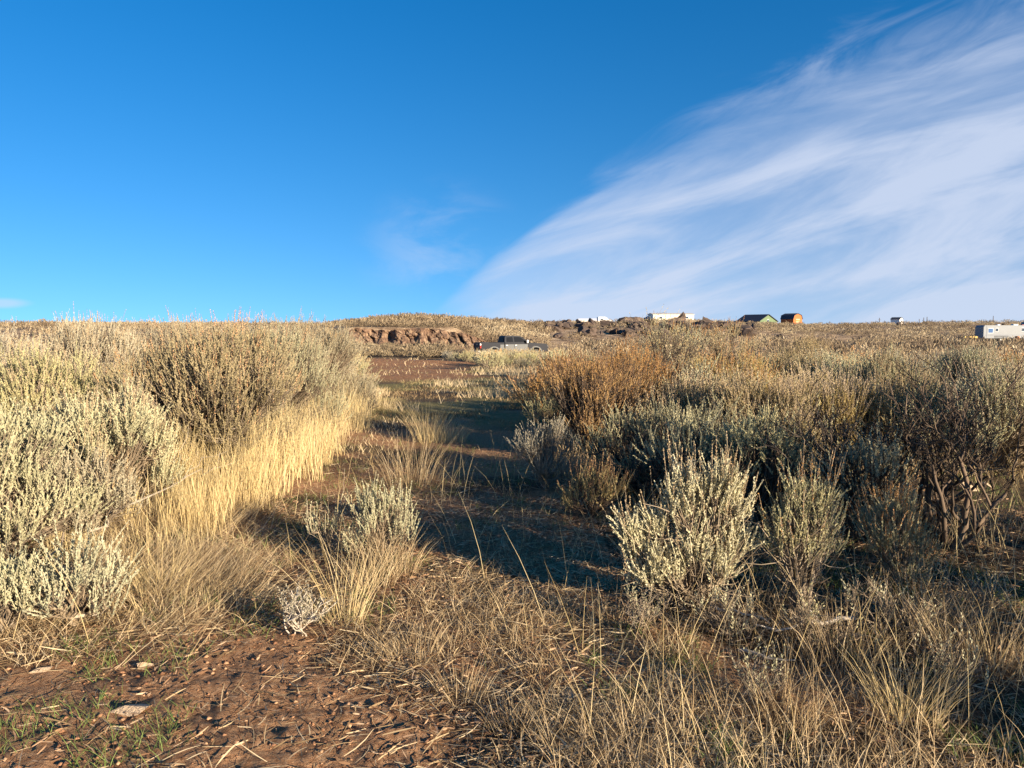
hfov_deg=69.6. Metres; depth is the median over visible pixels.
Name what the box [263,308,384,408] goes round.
sagebrush
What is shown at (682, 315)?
basalt boulder
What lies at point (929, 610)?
dead shrub
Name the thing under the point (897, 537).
sagebrush
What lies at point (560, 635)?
straw litter
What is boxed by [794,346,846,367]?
sagebrush
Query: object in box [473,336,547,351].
pickup truck
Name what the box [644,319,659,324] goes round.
basalt boulder
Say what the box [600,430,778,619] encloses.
sagebrush
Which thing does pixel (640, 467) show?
bare shrub
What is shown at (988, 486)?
stone
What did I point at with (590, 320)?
basalt boulder
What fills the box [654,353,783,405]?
sagebrush
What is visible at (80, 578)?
sagebrush
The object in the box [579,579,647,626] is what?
grass tuft
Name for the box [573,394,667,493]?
sagebrush
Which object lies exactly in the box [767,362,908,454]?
sagebrush
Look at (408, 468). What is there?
grass tuft
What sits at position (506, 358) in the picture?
sagebrush
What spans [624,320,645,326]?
basalt boulder
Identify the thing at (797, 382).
sagebrush
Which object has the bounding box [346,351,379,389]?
sagebrush
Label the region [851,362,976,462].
sagebrush
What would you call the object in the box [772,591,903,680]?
grass tuft
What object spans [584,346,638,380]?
sagebrush
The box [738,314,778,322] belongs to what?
green house
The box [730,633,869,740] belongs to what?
grass tuft
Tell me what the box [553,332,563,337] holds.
basalt boulder
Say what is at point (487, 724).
grass tuft
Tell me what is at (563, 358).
sagebrush
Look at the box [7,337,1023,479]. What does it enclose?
field grass
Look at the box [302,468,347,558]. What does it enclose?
sagebrush
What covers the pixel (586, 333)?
basalt boulder
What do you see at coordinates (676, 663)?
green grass
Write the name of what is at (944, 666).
dead shrub
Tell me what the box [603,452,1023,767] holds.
tall straw grass
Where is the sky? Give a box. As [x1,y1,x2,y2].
[0,0,1023,324]
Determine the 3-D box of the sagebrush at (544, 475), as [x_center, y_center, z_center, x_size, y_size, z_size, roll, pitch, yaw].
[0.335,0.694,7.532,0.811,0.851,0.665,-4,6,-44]
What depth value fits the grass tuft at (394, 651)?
3.66 m
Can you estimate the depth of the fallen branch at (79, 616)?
4.04 m
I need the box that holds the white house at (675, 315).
[648,313,693,321]
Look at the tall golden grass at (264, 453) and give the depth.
6.73 m
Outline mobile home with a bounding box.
[578,318,596,321]
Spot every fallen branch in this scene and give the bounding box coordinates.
[28,532,93,613]
[44,604,96,618]
[86,426,224,532]
[144,440,252,489]
[714,607,769,623]
[738,648,795,660]
[757,602,855,631]
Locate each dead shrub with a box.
[277,567,344,636]
[621,574,672,632]
[679,571,762,646]
[726,636,792,707]
[779,579,881,658]
[837,567,978,642]
[905,612,1002,712]
[916,556,1019,633]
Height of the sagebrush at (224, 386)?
2.030 m
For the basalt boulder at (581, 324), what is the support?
on the ground at (488, 438)
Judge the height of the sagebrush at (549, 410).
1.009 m
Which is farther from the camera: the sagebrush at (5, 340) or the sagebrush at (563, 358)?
the sagebrush at (563, 358)
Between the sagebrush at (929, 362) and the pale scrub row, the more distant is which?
the pale scrub row
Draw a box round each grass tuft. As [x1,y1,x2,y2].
[121,546,203,595]
[250,518,423,627]
[329,528,415,592]
[344,526,433,577]
[346,428,461,488]
[366,390,396,410]
[366,614,450,665]
[388,398,466,442]
[415,638,501,709]
[423,416,477,443]
[467,686,543,738]
[470,379,512,397]
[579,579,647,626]
[639,609,702,662]
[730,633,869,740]
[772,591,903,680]
[836,634,979,729]
[844,552,1018,647]
[892,582,1023,686]
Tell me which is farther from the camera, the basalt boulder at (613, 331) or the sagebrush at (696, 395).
the basalt boulder at (613, 331)
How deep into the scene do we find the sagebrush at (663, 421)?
7.17 m
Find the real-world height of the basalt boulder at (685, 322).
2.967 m
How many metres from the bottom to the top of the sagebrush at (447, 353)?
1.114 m
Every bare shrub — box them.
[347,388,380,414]
[605,426,701,513]
[618,306,710,389]
[657,370,753,405]
[697,429,822,514]
[750,366,981,542]
[870,333,1023,551]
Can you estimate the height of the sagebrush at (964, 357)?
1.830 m
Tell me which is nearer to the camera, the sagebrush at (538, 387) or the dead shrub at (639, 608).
the dead shrub at (639, 608)
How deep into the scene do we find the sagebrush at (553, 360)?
24.35 m
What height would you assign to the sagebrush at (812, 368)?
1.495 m
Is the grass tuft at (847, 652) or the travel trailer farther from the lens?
the travel trailer
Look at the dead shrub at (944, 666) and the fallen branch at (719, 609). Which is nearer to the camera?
the dead shrub at (944, 666)
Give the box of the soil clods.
[0,497,1023,767]
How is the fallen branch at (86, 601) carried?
on the ground at (488, 438)
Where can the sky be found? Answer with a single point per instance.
(834, 161)
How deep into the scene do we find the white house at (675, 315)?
312.83 m
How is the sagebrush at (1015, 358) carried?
on the ground at (488, 438)
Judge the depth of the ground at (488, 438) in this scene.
3.75 m
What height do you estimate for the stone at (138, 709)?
0.043 m
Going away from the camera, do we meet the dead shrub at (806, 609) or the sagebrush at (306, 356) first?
the dead shrub at (806, 609)
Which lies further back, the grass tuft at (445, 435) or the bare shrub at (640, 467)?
the grass tuft at (445, 435)
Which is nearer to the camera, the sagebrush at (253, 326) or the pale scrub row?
the sagebrush at (253, 326)
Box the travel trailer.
[975,322,1023,340]
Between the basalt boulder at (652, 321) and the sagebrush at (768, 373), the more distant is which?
the basalt boulder at (652, 321)
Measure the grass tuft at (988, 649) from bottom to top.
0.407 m
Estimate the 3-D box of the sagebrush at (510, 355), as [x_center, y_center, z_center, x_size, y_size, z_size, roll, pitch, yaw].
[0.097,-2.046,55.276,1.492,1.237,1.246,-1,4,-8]
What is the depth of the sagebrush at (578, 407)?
9.16 m
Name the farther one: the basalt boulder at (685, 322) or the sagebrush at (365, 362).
the basalt boulder at (685, 322)
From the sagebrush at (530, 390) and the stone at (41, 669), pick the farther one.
the sagebrush at (530, 390)
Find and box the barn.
[780,313,802,323]
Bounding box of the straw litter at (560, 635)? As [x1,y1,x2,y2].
[0,459,1023,767]
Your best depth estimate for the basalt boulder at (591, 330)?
122.07 m
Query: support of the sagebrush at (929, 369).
on the ground at (488, 438)
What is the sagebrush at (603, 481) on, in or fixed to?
on the ground at (488, 438)
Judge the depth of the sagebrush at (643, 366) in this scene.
10.51 m
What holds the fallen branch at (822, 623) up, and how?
on the ground at (488, 438)
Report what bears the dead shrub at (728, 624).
on the ground at (488, 438)
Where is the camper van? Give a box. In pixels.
[597,317,610,320]
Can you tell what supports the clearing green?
on the ground at (488, 438)
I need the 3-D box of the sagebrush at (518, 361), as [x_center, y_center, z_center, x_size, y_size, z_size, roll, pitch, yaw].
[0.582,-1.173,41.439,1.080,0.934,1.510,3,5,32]
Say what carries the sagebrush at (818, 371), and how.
on the ground at (488, 438)
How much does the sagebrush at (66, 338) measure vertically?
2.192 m
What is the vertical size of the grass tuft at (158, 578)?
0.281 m
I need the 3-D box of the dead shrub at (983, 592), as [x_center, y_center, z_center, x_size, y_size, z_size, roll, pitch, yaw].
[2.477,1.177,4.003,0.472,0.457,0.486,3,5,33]
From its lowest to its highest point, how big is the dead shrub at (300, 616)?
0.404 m
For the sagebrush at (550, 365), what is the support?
on the ground at (488, 438)
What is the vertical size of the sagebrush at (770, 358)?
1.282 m
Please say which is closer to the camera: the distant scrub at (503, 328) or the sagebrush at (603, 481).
the sagebrush at (603, 481)
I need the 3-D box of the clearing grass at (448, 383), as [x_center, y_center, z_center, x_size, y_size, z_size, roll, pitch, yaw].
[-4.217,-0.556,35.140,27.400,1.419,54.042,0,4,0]
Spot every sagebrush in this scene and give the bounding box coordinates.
[0,315,75,380]
[0,327,126,473]
[0,393,119,568]
[0,531,57,633]
[7,511,145,626]
[12,301,154,398]
[17,420,148,542]
[18,368,198,509]
[86,305,318,472]
[90,353,207,444]
[96,307,223,383]
[210,310,292,341]
[226,310,354,428]
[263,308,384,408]
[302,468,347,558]
[331,470,419,563]
[338,353,365,383]
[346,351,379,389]
[358,348,373,370]
[440,349,453,360]
[448,351,462,360]
[457,349,473,361]
[471,348,501,367]
[473,348,510,368]
[493,349,606,415]
[497,352,513,365]
[503,412,580,489]
[505,350,517,361]
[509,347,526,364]
[514,356,532,368]
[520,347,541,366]
[521,350,543,364]
[521,387,570,431]
[525,351,579,386]
[529,365,565,405]
[536,341,655,458]
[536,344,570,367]
[537,351,584,377]
[548,351,585,369]
[556,449,633,518]
[568,348,596,363]
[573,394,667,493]
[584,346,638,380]
[593,330,688,439]
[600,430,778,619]
[624,358,747,453]
[629,314,712,382]
[630,405,755,507]
[632,388,758,492]
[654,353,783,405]
[673,350,725,372]
[680,353,837,475]
[687,340,790,393]
[691,318,770,364]
[701,398,827,529]
[732,358,792,390]
[746,439,854,619]
[755,351,778,366]
[761,344,828,381]
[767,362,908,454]
[767,371,840,400]
[769,354,862,397]
[771,330,838,365]
[783,349,847,382]
[785,350,830,380]
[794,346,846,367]
[800,422,931,546]
[813,345,872,385]
[823,351,868,385]
[828,342,892,378]
[831,331,941,407]
[839,465,946,587]
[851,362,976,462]
[865,343,935,370]
[901,354,948,385]
[908,372,985,433]
[912,346,979,370]
[914,341,1023,476]
[925,338,1014,425]
[992,349,1023,359]
[996,345,1021,373]
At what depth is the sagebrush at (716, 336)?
23.80 m
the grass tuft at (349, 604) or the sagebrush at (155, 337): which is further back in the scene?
the sagebrush at (155, 337)
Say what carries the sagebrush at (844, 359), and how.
on the ground at (488, 438)
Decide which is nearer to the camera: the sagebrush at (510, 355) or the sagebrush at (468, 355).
the sagebrush at (510, 355)
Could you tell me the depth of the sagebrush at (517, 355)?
49.22 m
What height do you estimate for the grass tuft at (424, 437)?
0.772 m
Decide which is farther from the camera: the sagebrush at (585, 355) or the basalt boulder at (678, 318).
the basalt boulder at (678, 318)
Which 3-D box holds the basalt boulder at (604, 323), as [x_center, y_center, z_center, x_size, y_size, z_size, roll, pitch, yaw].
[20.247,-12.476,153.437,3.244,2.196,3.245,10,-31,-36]
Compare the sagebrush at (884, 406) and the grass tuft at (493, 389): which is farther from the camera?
the grass tuft at (493, 389)
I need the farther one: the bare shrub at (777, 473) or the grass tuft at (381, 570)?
the bare shrub at (777, 473)
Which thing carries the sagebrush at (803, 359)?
on the ground at (488, 438)
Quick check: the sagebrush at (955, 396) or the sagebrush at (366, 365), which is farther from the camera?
the sagebrush at (366, 365)
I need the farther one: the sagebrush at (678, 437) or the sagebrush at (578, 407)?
the sagebrush at (578, 407)
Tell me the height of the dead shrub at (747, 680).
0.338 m
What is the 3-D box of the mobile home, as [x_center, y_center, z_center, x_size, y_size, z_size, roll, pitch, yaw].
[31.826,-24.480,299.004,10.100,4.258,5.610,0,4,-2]
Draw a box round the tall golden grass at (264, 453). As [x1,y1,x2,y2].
[45,373,378,641]
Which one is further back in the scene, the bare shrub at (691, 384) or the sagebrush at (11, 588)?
the bare shrub at (691, 384)
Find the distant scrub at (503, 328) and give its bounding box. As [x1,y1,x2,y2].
[0,312,1023,363]
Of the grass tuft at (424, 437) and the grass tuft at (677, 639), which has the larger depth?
the grass tuft at (424, 437)
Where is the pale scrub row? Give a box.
[349,341,454,356]
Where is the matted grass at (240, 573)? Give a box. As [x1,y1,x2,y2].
[4,408,369,672]
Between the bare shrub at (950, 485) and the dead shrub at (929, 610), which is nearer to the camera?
the dead shrub at (929, 610)
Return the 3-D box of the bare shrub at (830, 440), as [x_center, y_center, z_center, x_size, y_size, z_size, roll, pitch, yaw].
[2.646,0.569,5.621,1.341,1.411,1.450,-4,6,-39]
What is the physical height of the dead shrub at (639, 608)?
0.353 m
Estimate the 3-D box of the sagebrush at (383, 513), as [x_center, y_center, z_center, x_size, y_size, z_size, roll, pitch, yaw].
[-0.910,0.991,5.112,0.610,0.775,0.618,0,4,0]
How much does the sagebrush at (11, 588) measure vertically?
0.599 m
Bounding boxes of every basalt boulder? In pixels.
[552,325,562,331]
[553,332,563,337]
[573,321,592,328]
[577,325,588,332]
[579,327,596,335]
[582,331,596,336]
[588,318,596,324]
[600,320,614,326]
[609,328,620,333]
[617,317,636,322]
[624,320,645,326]
[624,328,636,332]
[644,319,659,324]
[669,317,683,322]
[676,321,686,326]
[678,312,685,320]
[693,321,716,329]
[703,316,715,323]
[722,321,735,327]
[738,329,751,336]
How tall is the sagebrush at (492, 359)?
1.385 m
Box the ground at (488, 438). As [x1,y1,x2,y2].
[0,320,1023,767]
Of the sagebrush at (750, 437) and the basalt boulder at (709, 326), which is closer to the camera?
the sagebrush at (750, 437)
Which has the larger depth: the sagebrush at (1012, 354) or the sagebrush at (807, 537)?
the sagebrush at (1012, 354)
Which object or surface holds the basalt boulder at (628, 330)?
on the ground at (488, 438)
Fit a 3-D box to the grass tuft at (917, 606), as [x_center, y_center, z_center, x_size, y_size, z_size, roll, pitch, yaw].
[2.245,1.154,3.957,0.868,0.418,0.765,3,6,37]
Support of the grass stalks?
on the ground at (488, 438)
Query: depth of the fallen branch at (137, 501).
5.98 m
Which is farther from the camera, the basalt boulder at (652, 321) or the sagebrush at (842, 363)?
the basalt boulder at (652, 321)
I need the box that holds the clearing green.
[346,361,536,449]
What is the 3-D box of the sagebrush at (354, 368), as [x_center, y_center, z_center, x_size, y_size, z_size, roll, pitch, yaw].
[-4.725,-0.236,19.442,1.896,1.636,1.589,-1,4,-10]
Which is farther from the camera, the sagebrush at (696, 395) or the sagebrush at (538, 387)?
the sagebrush at (538, 387)
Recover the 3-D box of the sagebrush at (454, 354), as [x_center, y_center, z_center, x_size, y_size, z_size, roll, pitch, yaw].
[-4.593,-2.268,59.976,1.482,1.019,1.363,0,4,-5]
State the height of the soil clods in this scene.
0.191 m
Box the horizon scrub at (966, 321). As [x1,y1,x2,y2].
[5,317,1023,324]
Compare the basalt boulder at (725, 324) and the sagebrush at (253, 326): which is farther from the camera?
the basalt boulder at (725, 324)
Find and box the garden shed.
[890,317,902,323]
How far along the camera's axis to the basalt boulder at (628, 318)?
173.42 m
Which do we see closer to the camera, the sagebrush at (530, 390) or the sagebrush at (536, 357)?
the sagebrush at (530, 390)
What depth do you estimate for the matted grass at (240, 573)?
4.78 m
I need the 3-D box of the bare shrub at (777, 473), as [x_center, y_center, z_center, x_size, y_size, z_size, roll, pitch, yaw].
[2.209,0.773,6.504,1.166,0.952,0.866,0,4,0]
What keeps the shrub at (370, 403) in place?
on the ground at (488, 438)
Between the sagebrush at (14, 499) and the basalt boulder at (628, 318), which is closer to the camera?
the sagebrush at (14, 499)
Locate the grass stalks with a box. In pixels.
[0,422,1023,767]
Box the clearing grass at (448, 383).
[328,357,542,475]
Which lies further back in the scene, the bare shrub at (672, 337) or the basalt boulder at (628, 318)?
the basalt boulder at (628, 318)
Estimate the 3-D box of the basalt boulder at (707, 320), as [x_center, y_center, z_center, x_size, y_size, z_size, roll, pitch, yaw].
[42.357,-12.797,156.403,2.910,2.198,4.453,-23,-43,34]
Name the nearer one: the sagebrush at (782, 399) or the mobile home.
the sagebrush at (782, 399)
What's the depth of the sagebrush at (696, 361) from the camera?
23.28 m
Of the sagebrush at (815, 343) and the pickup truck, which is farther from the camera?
the pickup truck
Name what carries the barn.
on the ground at (488, 438)
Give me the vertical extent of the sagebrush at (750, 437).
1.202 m
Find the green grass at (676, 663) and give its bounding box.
[0,417,1023,767]
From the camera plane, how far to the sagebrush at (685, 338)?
20.98 m
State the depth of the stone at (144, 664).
3.57 m
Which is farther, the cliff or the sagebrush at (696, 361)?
the cliff
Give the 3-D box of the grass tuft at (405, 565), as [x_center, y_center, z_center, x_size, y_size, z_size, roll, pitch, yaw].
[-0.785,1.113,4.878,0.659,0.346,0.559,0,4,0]
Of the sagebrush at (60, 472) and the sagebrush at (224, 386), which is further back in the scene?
the sagebrush at (224, 386)
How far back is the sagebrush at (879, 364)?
12.39 m
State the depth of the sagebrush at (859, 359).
18.49 m
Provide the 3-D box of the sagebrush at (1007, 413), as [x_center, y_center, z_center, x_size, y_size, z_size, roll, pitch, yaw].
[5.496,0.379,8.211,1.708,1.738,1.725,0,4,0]
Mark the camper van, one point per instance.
(600, 318)
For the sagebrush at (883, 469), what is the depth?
5.52 m
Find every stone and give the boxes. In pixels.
[29,666,52,672]
[110,704,149,716]
[137,662,153,667]
[955,482,978,490]
[977,482,991,489]
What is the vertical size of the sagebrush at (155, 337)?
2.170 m
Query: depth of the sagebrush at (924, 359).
19.34 m
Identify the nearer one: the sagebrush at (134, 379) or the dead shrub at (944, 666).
the dead shrub at (944, 666)
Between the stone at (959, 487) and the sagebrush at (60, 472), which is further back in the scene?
the stone at (959, 487)
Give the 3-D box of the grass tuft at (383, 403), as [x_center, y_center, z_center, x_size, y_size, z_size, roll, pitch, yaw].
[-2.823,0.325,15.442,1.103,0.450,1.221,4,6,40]
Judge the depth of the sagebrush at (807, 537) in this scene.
4.19 m
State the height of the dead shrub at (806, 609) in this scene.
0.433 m
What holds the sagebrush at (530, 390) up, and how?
on the ground at (488, 438)
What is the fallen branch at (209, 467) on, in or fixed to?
on the ground at (488, 438)
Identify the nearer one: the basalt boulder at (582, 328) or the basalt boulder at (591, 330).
the basalt boulder at (591, 330)
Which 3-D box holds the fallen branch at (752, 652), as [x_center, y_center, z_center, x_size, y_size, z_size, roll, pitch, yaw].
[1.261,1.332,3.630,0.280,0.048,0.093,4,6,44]
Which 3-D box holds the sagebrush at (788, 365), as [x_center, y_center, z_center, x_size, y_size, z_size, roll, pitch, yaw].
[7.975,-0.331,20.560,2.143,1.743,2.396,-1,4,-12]
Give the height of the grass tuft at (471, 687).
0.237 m
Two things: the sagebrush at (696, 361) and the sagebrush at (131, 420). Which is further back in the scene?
the sagebrush at (696, 361)
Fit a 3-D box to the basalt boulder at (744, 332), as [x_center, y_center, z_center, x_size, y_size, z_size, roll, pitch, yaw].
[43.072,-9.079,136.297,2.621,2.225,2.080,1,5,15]
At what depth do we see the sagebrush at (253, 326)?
15.32 m
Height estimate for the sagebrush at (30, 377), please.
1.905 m
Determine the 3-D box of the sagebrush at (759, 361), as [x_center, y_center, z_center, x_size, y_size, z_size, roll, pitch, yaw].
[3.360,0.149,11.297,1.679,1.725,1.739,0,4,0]
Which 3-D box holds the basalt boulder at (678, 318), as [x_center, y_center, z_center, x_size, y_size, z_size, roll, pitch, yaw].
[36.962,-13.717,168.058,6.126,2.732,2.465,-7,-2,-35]
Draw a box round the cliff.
[336,328,486,349]
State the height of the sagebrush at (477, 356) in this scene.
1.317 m
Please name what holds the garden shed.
on the ground at (488, 438)

